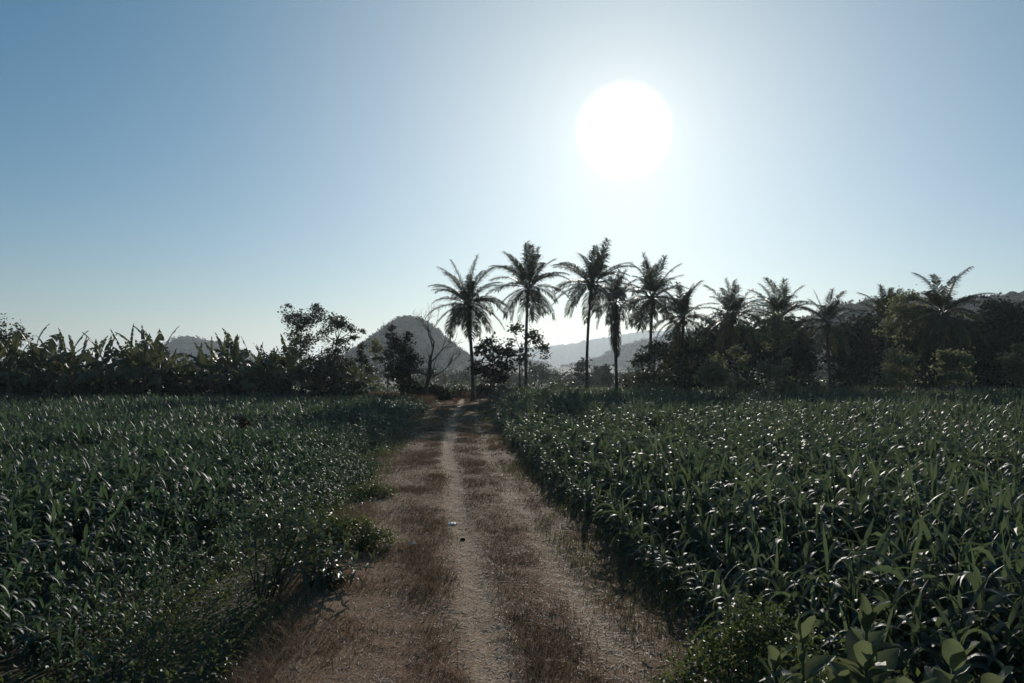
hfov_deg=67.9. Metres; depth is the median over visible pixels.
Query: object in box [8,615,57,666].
young maize plant
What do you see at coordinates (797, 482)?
maize plant
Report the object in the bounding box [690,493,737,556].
maize plant
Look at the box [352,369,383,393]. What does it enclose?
banana plant
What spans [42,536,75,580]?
young maize plant
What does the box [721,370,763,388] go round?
bush
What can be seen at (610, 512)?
maize plant
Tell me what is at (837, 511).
maize plant
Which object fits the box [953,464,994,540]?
maize plant
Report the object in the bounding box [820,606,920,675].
maize plant
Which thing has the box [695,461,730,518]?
maize plant
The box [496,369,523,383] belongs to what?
tree
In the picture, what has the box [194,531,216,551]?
young maize plant
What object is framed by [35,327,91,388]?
banana plant
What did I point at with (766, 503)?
maize plant
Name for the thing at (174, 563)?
young maize plant
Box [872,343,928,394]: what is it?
tree
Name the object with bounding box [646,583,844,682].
leafy bush
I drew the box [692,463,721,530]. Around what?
maize plant
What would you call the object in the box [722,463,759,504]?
maize plant
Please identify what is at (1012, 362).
tree
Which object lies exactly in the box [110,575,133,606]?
young maize plant
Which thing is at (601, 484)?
maize plant
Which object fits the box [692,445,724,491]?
maize plant
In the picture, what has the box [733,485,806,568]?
maize plant
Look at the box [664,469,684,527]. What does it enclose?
maize plant
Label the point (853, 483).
maize plant
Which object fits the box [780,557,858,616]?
maize plant
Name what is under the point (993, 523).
maize plant
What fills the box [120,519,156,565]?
young maize plant
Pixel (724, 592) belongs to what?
maize plant
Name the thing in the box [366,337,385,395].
sapling
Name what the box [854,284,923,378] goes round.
coconut palm
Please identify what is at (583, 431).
maize field
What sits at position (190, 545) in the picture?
young maize plant
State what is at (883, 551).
maize plant
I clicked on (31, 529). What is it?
young maize plant
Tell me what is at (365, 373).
tree
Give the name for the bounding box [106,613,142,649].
young maize plant
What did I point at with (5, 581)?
young maize plant
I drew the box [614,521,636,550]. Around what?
maize plant
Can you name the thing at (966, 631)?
maize plant
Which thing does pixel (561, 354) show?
hill
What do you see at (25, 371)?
banana plant
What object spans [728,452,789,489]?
maize plant
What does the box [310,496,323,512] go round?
young maize plant
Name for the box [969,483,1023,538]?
maize plant
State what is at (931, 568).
maize plant
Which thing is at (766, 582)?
maize plant
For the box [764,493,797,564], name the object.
maize plant
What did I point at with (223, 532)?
young maize plant
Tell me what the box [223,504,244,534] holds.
young maize plant
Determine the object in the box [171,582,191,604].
young maize plant
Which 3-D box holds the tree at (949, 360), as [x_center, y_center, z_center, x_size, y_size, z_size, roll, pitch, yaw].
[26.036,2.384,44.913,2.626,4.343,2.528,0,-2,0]
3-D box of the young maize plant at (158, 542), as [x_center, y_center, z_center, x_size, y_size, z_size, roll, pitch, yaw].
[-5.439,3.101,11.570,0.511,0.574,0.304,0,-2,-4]
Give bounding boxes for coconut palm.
[425,255,508,400]
[485,240,571,386]
[549,238,639,388]
[589,269,641,388]
[620,252,690,386]
[645,280,719,389]
[695,277,770,388]
[744,277,819,383]
[787,289,868,388]
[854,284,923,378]
[891,266,998,389]
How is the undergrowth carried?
on the ground at (20, 670)
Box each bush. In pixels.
[0,379,8,392]
[3,386,41,395]
[23,379,57,395]
[55,383,98,397]
[66,379,107,395]
[100,384,155,396]
[117,376,157,391]
[138,375,169,394]
[155,384,194,396]
[184,379,209,395]
[199,373,237,395]
[204,383,244,395]
[250,383,296,395]
[284,378,327,397]
[296,503,401,552]
[316,379,370,397]
[350,479,400,497]
[411,384,430,396]
[421,382,459,399]
[451,384,470,395]
[475,380,495,397]
[487,384,516,400]
[543,380,574,388]
[614,373,645,389]
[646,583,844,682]
[684,378,725,390]
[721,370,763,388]
[772,637,949,682]
[789,375,828,388]
[824,367,873,389]
[870,376,913,389]
[908,366,952,390]
[948,368,1009,389]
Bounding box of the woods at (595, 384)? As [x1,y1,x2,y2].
[44,363,1023,388]
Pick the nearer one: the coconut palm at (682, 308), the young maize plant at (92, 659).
the young maize plant at (92, 659)
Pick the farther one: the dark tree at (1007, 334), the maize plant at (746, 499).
the dark tree at (1007, 334)
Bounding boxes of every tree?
[0,313,33,347]
[251,346,293,388]
[277,302,327,388]
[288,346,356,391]
[309,310,366,389]
[352,364,381,382]
[373,368,395,383]
[376,302,462,395]
[379,323,424,396]
[382,325,415,396]
[414,366,447,384]
[434,366,468,385]
[455,368,481,385]
[465,331,521,393]
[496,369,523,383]
[505,322,551,386]
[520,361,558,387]
[557,370,575,383]
[569,357,597,387]
[590,366,612,385]
[596,364,614,386]
[613,368,641,385]
[625,364,651,374]
[626,339,699,388]
[658,332,723,385]
[686,311,770,388]
[692,351,733,393]
[736,315,833,386]
[747,312,803,384]
[751,357,778,391]
[809,362,834,384]
[816,310,914,387]
[872,284,933,387]
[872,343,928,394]
[873,312,990,388]
[928,346,976,400]
[933,295,1023,388]
[993,342,1023,398]
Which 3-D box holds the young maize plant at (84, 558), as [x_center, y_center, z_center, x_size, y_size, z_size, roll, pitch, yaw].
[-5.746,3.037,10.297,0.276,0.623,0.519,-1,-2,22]
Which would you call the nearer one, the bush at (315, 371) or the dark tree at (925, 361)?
the bush at (315, 371)
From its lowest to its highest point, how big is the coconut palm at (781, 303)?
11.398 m
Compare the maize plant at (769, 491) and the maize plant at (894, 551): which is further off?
the maize plant at (769, 491)
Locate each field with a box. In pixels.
[0,389,438,666]
[7,387,910,394]
[354,384,860,393]
[486,382,1023,666]
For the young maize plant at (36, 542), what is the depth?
10.66 m
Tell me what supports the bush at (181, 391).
on the ground at (20, 670)
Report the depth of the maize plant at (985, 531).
9.49 m
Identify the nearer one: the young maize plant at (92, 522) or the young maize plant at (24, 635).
the young maize plant at (24, 635)
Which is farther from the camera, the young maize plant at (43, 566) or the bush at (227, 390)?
the bush at (227, 390)
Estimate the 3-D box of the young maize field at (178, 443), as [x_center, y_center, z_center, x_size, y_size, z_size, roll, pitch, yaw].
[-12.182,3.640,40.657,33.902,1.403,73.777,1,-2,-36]
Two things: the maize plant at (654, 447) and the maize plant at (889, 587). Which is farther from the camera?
the maize plant at (654, 447)
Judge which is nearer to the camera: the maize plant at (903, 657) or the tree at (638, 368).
the maize plant at (903, 657)
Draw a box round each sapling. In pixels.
[284,336,300,392]
[348,341,377,390]
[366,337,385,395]
[380,348,398,392]
[725,343,762,392]
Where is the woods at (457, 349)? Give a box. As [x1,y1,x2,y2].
[341,315,483,367]
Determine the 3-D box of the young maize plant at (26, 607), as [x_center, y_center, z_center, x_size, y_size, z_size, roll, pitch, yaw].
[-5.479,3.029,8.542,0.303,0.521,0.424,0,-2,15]
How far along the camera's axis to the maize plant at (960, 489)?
11.68 m
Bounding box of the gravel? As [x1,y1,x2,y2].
[289,433,652,675]
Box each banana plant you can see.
[0,324,75,394]
[0,327,46,393]
[0,335,33,392]
[0,343,20,371]
[0,348,21,386]
[1,336,30,376]
[13,336,71,392]
[14,345,59,384]
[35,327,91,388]
[35,347,91,391]
[37,336,63,392]
[44,335,105,392]
[65,337,104,385]
[71,332,131,395]
[74,336,120,394]
[86,324,151,388]
[89,346,126,391]
[111,326,170,379]
[117,342,146,384]
[120,333,178,396]
[124,326,186,395]
[124,330,173,382]
[146,348,190,388]
[156,351,183,386]
[169,357,200,389]
[177,337,241,393]
[177,342,216,375]
[177,352,216,393]
[185,350,209,394]
[195,333,247,391]
[197,337,244,390]
[201,328,256,390]
[207,341,252,389]
[229,337,263,390]
[231,343,274,388]
[238,349,287,387]
[242,346,285,389]
[261,334,311,385]
[269,339,313,384]
[332,359,372,392]
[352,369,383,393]
[441,377,453,391]
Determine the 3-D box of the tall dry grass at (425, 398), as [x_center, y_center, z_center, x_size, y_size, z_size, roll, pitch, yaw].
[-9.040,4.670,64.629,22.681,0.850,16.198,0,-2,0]
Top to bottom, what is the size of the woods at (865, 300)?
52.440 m
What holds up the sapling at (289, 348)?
on the ground at (20, 670)
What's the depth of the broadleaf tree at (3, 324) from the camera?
68.04 m
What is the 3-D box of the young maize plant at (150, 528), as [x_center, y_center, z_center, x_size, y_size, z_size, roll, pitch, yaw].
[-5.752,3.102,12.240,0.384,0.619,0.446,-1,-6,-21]
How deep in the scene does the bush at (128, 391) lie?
59.97 m
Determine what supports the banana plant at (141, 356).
on the ground at (20, 670)
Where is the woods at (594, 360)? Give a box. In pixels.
[495,329,718,366]
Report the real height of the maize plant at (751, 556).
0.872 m
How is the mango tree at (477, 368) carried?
on the ground at (20, 670)
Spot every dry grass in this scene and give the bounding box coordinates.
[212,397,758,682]
[251,390,486,404]
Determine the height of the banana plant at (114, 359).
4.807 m
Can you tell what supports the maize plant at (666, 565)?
on the ground at (20, 670)
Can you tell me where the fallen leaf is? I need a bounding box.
[642,652,667,656]
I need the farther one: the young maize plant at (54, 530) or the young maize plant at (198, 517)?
the young maize plant at (198, 517)
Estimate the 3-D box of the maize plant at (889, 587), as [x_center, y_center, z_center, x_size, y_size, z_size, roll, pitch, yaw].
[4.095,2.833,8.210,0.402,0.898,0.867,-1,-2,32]
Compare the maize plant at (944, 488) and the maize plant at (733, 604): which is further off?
the maize plant at (944, 488)
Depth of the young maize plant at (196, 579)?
9.94 m
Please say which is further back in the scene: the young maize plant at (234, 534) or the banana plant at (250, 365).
the banana plant at (250, 365)
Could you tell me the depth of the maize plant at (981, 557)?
8.46 m
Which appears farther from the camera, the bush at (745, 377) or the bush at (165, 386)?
the bush at (745, 377)
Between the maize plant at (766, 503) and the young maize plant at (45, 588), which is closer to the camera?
the young maize plant at (45, 588)
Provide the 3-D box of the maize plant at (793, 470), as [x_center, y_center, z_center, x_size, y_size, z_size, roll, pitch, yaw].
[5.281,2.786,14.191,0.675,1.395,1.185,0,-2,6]
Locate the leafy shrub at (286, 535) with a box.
[229,484,353,599]
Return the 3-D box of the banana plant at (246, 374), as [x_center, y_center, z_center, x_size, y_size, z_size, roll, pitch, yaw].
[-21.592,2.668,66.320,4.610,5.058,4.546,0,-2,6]
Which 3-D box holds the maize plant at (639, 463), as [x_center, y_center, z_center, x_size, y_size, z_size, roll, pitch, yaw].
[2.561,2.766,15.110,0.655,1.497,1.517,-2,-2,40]
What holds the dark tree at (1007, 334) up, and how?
on the ground at (20, 670)
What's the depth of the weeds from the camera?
8.38 m
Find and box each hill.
[114,335,253,370]
[345,315,489,373]
[473,329,700,366]
[494,332,747,370]
[744,291,1023,380]
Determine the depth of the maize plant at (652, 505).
12.51 m
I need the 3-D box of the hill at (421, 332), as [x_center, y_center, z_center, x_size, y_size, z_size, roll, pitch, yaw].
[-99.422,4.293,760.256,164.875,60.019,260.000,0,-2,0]
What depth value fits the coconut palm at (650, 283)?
71.45 m
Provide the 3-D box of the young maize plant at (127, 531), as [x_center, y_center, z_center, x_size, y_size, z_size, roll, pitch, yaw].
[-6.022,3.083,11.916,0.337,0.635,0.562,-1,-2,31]
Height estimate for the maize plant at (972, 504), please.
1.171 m
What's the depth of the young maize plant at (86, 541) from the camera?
10.67 m
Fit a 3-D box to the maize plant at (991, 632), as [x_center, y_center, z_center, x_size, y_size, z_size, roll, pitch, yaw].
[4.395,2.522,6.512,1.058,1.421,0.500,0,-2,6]
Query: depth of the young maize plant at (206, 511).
13.22 m
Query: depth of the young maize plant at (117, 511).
12.38 m
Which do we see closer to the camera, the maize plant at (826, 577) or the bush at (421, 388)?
the maize plant at (826, 577)
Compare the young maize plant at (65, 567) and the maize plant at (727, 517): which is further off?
the maize plant at (727, 517)
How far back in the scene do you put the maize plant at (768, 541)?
9.47 m
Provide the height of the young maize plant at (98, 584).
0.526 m
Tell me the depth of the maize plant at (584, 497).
15.09 m
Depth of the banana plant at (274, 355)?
65.01 m
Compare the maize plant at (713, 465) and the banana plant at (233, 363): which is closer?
the maize plant at (713, 465)
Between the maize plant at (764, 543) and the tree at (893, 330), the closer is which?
the maize plant at (764, 543)
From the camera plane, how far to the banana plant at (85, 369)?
65.74 m
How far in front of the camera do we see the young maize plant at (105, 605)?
8.51 m
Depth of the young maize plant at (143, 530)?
11.73 m
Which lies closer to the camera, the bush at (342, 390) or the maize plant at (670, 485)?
the maize plant at (670, 485)
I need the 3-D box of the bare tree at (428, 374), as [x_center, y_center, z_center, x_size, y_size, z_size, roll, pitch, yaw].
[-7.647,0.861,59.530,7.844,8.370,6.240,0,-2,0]
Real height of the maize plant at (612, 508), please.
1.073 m
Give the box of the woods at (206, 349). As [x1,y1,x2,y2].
[163,335,263,363]
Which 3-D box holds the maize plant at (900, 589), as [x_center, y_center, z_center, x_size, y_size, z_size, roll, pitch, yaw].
[3.652,2.690,7.166,0.847,1.120,0.532,0,-2,-10]
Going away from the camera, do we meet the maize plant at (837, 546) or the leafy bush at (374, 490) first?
the maize plant at (837, 546)
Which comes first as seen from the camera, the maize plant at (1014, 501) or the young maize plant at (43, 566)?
the young maize plant at (43, 566)
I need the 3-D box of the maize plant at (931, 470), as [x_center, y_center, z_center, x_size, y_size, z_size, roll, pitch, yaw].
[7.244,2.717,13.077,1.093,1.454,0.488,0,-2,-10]
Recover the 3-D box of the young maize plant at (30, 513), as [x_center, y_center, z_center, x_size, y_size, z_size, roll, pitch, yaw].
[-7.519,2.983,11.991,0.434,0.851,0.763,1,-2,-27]
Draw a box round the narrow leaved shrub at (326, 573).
[279,527,374,591]
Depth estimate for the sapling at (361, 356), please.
62.71 m
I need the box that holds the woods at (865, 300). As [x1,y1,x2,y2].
[799,291,1003,369]
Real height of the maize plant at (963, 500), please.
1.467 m
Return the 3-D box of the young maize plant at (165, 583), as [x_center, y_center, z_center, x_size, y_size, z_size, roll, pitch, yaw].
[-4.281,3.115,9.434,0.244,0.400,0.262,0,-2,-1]
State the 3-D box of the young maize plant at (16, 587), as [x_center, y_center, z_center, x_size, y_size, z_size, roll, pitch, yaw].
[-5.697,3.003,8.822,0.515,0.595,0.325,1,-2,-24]
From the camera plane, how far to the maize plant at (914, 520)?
9.73 m
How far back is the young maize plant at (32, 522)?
11.45 m
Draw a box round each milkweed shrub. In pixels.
[757,614,849,682]
[829,593,899,682]
[896,638,1013,682]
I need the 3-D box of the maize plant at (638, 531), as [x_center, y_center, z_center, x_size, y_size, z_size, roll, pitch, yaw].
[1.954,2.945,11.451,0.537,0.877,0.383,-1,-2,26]
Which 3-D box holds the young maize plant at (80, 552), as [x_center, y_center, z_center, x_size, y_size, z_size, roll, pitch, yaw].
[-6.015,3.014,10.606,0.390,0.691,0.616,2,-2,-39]
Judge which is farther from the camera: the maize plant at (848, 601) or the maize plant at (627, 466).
the maize plant at (627, 466)
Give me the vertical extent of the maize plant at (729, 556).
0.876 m
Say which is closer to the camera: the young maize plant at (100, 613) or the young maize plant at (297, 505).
the young maize plant at (100, 613)
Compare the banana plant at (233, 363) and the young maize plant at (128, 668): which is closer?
the young maize plant at (128, 668)
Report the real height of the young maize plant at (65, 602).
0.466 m
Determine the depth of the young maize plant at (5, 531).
10.48 m
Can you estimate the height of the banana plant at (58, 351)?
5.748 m
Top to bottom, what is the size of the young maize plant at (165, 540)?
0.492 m
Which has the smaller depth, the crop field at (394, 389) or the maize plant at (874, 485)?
the maize plant at (874, 485)
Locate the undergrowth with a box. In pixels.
[500,437,753,682]
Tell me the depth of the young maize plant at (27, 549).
10.11 m
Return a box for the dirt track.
[216,397,760,682]
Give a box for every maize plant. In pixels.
[0,482,45,530]
[0,487,34,505]
[0,495,23,549]
[0,496,43,538]
[0,502,37,535]
[0,504,35,537]
[0,506,43,550]
[0,512,22,555]
[0,515,27,559]
[0,522,45,562]
[0,523,38,548]
[0,535,37,575]
[0,538,35,584]
[0,543,36,587]
[0,554,42,597]
[0,558,29,592]
[0,561,39,605]
[0,563,32,601]
[0,567,24,612]
[0,570,26,613]
[0,571,17,633]
[0,580,39,643]
[0,600,21,654]
[0,608,35,659]
[0,609,51,661]
[1,499,47,545]
[2,512,27,568]
[3,592,37,636]
[5,628,53,673]
[6,545,52,595]
[7,536,53,591]
[8,575,44,618]
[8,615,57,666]
[10,486,36,535]
[10,587,39,635]
[13,618,60,671]
[13,627,52,676]
[16,562,61,609]
[17,509,53,544]
[19,505,48,550]
[21,481,52,538]
[21,490,43,539]
[21,595,57,632]
[22,500,47,542]
[22,516,42,555]
[22,533,45,570]
[24,492,78,548]
[24,521,49,562]
[24,540,54,595]
[24,606,74,658]
[26,560,63,603]
[29,493,82,542]
[30,620,76,679]
[32,524,70,566]
[34,522,78,575]
[36,497,72,558]
[36,528,78,572]
[37,559,66,607]
[38,493,71,534]
[38,570,84,612]
[40,482,78,522]
[40,489,83,537]
[40,525,75,569]
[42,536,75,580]
[43,497,70,540]
[44,587,75,623]
[44,591,87,634]
[44,594,87,632]
[45,536,80,578]
[46,566,71,617]
[47,613,84,661]
[48,548,86,591]
[50,585,91,624]
[54,479,85,538]
[55,483,91,537]
[61,489,104,546]
[61,564,94,597]
[65,530,97,575]
[66,627,91,668]
[67,483,96,522]
[67,581,105,625]
[68,541,101,586]
[69,500,88,543]
[69,523,97,581]
[69,542,104,582]
[69,650,108,682]
[71,572,110,610]
[71,602,100,645]
[72,637,101,682]
[73,559,117,594]
[76,492,100,543]
[77,512,121,559]
[78,493,98,539]
[78,569,108,597]
[78,609,115,648]
[79,482,110,516]
[79,548,113,580]
[80,503,103,533]
[81,481,131,519]
[81,573,109,608]
[81,640,122,681]
[82,547,118,585]
[82,601,121,642]
[83,500,124,545]
[87,591,112,616]
[89,524,110,554]
[91,508,118,550]
[91,544,119,574]
[91,667,100,682]
[92,491,141,529]
[93,596,116,630]
[94,515,123,551]
[94,521,133,570]
[94,587,115,619]
[95,522,131,571]
[97,639,126,679]
[98,499,134,549]
[98,631,130,660]
[99,582,117,609]
[103,475,138,519]
[103,626,141,670]
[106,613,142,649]
[107,486,132,542]
[109,506,149,542]
[109,552,139,586]
[110,487,128,532]
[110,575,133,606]
[113,570,134,593]
[114,505,157,555]
[114,652,145,682]
[115,546,142,580]
[116,518,141,556]
[116,586,133,611]
[117,502,152,534]
[118,490,152,513]
[119,546,142,579]
[120,482,144,529]
[120,501,145,530]
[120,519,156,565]
[121,555,143,585]
[122,538,145,572]
[122,599,146,635]
[124,486,158,514]
[125,533,152,572]
[126,512,162,554]
[127,523,157,549]
[127,531,155,569]
[128,526,148,563]
[129,581,141,607]
[130,497,159,533]
[130,601,149,635]
[131,625,151,656]
[132,569,155,597]
[133,611,165,641]
[134,508,168,532]
[135,496,152,526]
[136,550,169,581]
[137,587,162,613]
[138,543,168,578]
[138,558,157,595]
[138,597,163,624]
[141,516,163,550]
[142,487,165,522]
[142,527,168,563]
[144,475,164,507]
[144,547,172,576]
[144,567,165,599]
[147,592,160,620]
[148,561,174,590]
[149,517,174,554]
[151,495,182,528]
[151,516,164,541]
[152,487,187,506]
[152,503,170,536]
[153,581,177,608]
[154,494,185,540]
[155,532,172,561]
[155,588,181,618]
[156,577,178,608]
[159,489,190,537]
[159,557,179,587]
[161,545,182,566]
[163,503,176,540]
[163,522,191,560]
[164,507,189,545]
[164,512,200,547]
[164,550,184,582]
[168,496,197,537]
[169,542,189,575]
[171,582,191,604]
[174,486,196,516]
[175,534,197,566]
[177,522,201,551]
[177,542,196,566]
[179,492,207,519]
[183,552,202,579]
[184,503,210,544]
[185,490,205,523]
[185,554,199,572]
[186,567,205,592]
[187,496,204,522]
[187,506,204,534]
[187,551,204,579]
[188,569,201,593]
[190,484,215,513]
[192,578,211,597]
[193,546,204,566]
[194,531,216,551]
[194,558,215,579]
[195,507,221,537]
[197,493,220,533]
[198,562,212,583]
[199,508,222,538]
[199,546,217,564]
[200,487,222,514]
[201,503,218,539]
[202,494,228,531]
[202,505,226,535]
[205,520,224,547]
[206,528,226,554]
[209,500,228,529]
[210,526,231,555]
[211,537,223,559]
[212,492,220,509]
[214,557,227,574]
[215,538,235,565]
[217,517,237,541]
[217,551,236,572]
[217,554,234,575]
[218,491,246,524]
[218,503,233,534]
[220,511,236,527]
[221,499,243,530]
[221,526,244,545]
[221,542,235,568]
[222,526,239,552]
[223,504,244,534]
[224,510,247,535]
[226,533,240,550]
[227,496,242,524]
[230,544,244,568]
[240,488,261,522]
[241,535,254,554]
[251,495,271,522]
[260,496,275,514]
[291,494,303,515]
[302,495,313,510]
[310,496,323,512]
[568,476,596,510]
[572,471,600,514]
[572,484,594,510]
[577,484,598,522]
[579,491,601,516]
[586,486,610,525]
[590,486,610,525]
[591,457,635,508]
[592,492,631,538]
[594,485,643,542]
[594,500,636,545]
[595,497,628,534]
[595,511,629,538]
[596,483,619,531]
[600,494,649,550]
[603,458,639,517]
[603,463,660,534]
[605,496,639,556]
[606,453,636,516]
[610,508,658,562]
[612,463,639,520]
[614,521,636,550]
[616,445,665,514]
[617,466,644,523]
[617,522,654,556]
[619,472,664,526]
[621,476,638,517]
[625,510,659,564]
[625,531,660,576]
[626,488,665,544]
[629,429,668,517]
[629,480,655,534]
[630,471,667,543]
[632,453,696,539]
[632,455,664,517]
[632,531,660,568]
[635,526,683,581]
[638,534,666,575]
[642,495,681,546]
[643,537,688,587]
[643,538,678,594]
[644,496,709,562]
[646,539,712,596]
[647,489,704,558]
[649,487,681,554]
[651,473,684,517]
[651,538,711,606]
[652,458,683,511]
[654,462,668,503]
[654,482,683,565]
[657,444,695,505]
[660,468,728,548]
[662,487,707,573]
[664,436,695,500]
[664,464,697,526]
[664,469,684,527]
[664,480,728,547]
[664,558,713,611]
[665,450,695,501]
[666,463,712,537]
[671,503,725,588]
[671,555,728,617]
[673,522,697,573]
[676,452,741,536]
[677,483,721,548]
[677,571,712,624]
[678,500,726,570]
[681,457,695,515]
[683,453,732,526]
[684,466,719,511]
[684,554,712,618]
[685,491,746,569]
[690,479,713,542]
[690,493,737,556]
[690,525,719,583]
[690,564,733,628]
[691,492,720,541]
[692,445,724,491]
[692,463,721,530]
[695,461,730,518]
[695,479,731,526]
[698,459,752,493]
[700,498,749,550]
[700,578,764,655]
[702,526,730,594]
[703,525,749,593]
[705,455,747,492]
[706,487,749,567]
[707,466,725,490]
[710,477,745,552]
[710,540,747,609]
[712,475,774,544]
[712,480,730,543]
[712,572,746,647]
[713,492,768,570]
[718,544,742,601]
[719,516,779,563]
[721,472,792,556]
[721,544,770,606]
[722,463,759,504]
[724,544,769,608]
[726,539,802,616]
[727,473,780,551]
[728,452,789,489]
[729,463,754,505]
[731,474,776,492]
[732,505,773,587]
[733,467,762,498]
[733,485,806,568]
[733,507,770,582]
[737,472,793,542]
[737,495,770,551]
[738,473,815,569]
[738,511,795,587]
[739,465,815,537]
[740,552,796,628]
[741,544,801,627]
[742,532,792,588]
[743,467,780,524]
[748,565,816,652]
[749,494,848,577]
[752,462,791,524]
[752,464,779,502]
[755,464,820,522]
[755,471,804,537]
[755,516,808,603]
[758,557,809,646]
[760,488,826,579]
[762,565,845,664]
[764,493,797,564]
[765,475,837,564]
[765,485,846,559]
[767,506,807,613]
[769,474,845,558]
[769,512,833,594]
[770,470,810,506]
[773,460,840,496]
[774,449,825,504]
[777,458,807,512]
[779,454,800,492]
[779,475,828,510]
[779,516,814,587]
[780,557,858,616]
[786,474,850,536]
[787,563,822,622]
[789,469,840,536]
[790,466,832,513]
[790,578,851,653]
[792,494,833,565]
[792,508,863,598]
[792,527,875,627]
[794,531,832,605]
[795,582,838,675]
[799,455,872,554]
[801,503,845,600]
[803,552,908,648]
[804,488,857,534]
[808,512,889,621]
[809,527,848,603]
[813,453,845,512]
[813,481,873,521]
[813,518,862,582]
[814,601,842,675]
[818,466,869,495]
[818,604,890,680]
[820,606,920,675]
[823,474,889,562]
[823,557,860,635]
[824,456,857,528]
[825,494,865,548]
[825,521,899,618]
[825,607,914,679]
[827,485,847,536]
[829,533,874,620]
[832,482,881,577]
[833,461,872,513]
[833,466,870,538]
[835,461,878,527]
[835,536,921,632]
[838,508,876,559]
[839,454,922,510]
[839,538,911,589]
[840,502,913,563]
[843,478,912,574]
[844,472,887,537]
[845,455,897,506]
[845,477,888,532]
[845,524,947,641]
[846,471,919,525]
[853,570,944,675]
[854,517,911,575]
[856,495,897,552]
[856,565,953,657]
[857,527,926,615]
[858,511,954,610]
[860,586,932,673]
[865,462,930,506]
[865,477,932,547]
[868,559,901,635]
[871,491,903,549]
[873,477,925,542]
[877,542,1010,656]
[879,479,913,517]
[880,472,970,570]
[880,594,976,681]
[881,481,919,520]
[882,484,948,531]
[885,469,931,510]
[886,501,915,586]
[887,461,971,558]
[887,506,945,589]
[887,519,995,627]
[888,553,949,648]
[890,488,962,563]
[891,460,930,493]
[891,510,972,627]
[893,457,928,514]
[893,597,1016,682]
[895,583,935,682]
[899,543,937,595]
[900,573,950,661]
[903,620,980,682]
[907,527,1008,608]
[909,490,981,577]
[910,511,952,597]
[912,459,968,498]
[912,478,988,561]
[913,467,952,500]
[913,480,953,516]
[918,521,959,585]
[918,588,985,663]
[921,455,953,526]
[921,573,1003,678]
[926,483,1014,574]
[933,466,1023,546]
[934,503,979,596]
[934,550,998,654]
[934,559,1020,682]
[936,533,1023,681]
[938,499,1004,567]
[940,486,979,532]
[941,477,980,559]
[941,493,1015,597]
[941,532,969,609]
[942,486,981,519]
[943,472,979,509]
[945,477,981,510]
[950,502,980,560]
[951,564,1023,682]
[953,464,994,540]
[953,518,990,561]
[953,599,1023,682]
[954,515,1020,600]
[954,541,1011,665]
[958,486,1014,555]
[964,525,1019,668]
[966,514,1023,615]
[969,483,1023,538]
[970,534,1001,624]
[971,490,1023,563]
[973,492,1012,536]
[979,498,1021,549]
[989,472,1023,533]
[993,481,1014,562]
[997,465,1023,507]
[1002,495,1023,516]
[1004,518,1023,627]
[1007,501,1021,540]
[1010,478,1018,501]
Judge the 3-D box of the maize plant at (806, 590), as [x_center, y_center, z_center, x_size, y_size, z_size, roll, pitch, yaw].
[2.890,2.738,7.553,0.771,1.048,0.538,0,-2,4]
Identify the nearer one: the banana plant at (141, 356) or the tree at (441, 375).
the banana plant at (141, 356)
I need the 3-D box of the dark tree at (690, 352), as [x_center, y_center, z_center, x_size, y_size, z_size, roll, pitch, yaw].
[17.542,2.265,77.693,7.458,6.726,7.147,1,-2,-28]
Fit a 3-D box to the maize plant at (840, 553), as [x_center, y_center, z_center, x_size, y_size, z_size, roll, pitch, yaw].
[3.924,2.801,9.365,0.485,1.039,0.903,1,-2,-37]
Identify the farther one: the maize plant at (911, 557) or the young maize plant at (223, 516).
the young maize plant at (223, 516)
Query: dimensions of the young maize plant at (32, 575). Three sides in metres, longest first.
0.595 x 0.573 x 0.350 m
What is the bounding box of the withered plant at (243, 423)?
[231,416,253,432]
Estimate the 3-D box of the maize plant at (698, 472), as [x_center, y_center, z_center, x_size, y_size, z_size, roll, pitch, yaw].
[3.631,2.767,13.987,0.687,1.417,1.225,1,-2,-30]
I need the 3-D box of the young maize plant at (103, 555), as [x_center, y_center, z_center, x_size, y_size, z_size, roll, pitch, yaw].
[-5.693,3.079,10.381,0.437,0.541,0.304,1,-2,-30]
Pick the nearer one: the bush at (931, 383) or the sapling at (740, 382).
the sapling at (740, 382)
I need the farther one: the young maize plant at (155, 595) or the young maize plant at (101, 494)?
the young maize plant at (101, 494)
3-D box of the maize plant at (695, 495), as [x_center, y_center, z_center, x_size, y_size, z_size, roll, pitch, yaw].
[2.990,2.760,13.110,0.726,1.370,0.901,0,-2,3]
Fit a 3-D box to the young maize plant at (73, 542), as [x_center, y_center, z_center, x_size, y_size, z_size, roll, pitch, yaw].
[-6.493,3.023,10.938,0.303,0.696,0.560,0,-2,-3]
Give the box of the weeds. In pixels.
[0,417,423,682]
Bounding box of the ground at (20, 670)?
[0,366,1020,682]
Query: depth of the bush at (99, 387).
65.30 m
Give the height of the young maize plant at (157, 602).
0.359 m
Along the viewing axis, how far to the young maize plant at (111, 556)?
10.61 m
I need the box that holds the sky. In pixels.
[0,0,1023,365]
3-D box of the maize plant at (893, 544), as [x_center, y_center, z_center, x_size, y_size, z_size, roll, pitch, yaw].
[4.629,2.627,8.920,1.017,1.366,0.671,-1,-2,29]
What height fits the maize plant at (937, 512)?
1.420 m
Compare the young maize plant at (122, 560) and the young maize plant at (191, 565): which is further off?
the young maize plant at (191, 565)
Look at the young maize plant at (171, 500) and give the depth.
13.39 m
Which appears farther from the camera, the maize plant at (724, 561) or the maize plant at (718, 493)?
the maize plant at (718, 493)
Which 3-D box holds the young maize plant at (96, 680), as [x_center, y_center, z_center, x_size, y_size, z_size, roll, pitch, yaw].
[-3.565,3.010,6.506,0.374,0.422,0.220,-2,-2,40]
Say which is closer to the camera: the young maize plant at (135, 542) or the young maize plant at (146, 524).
the young maize plant at (135, 542)

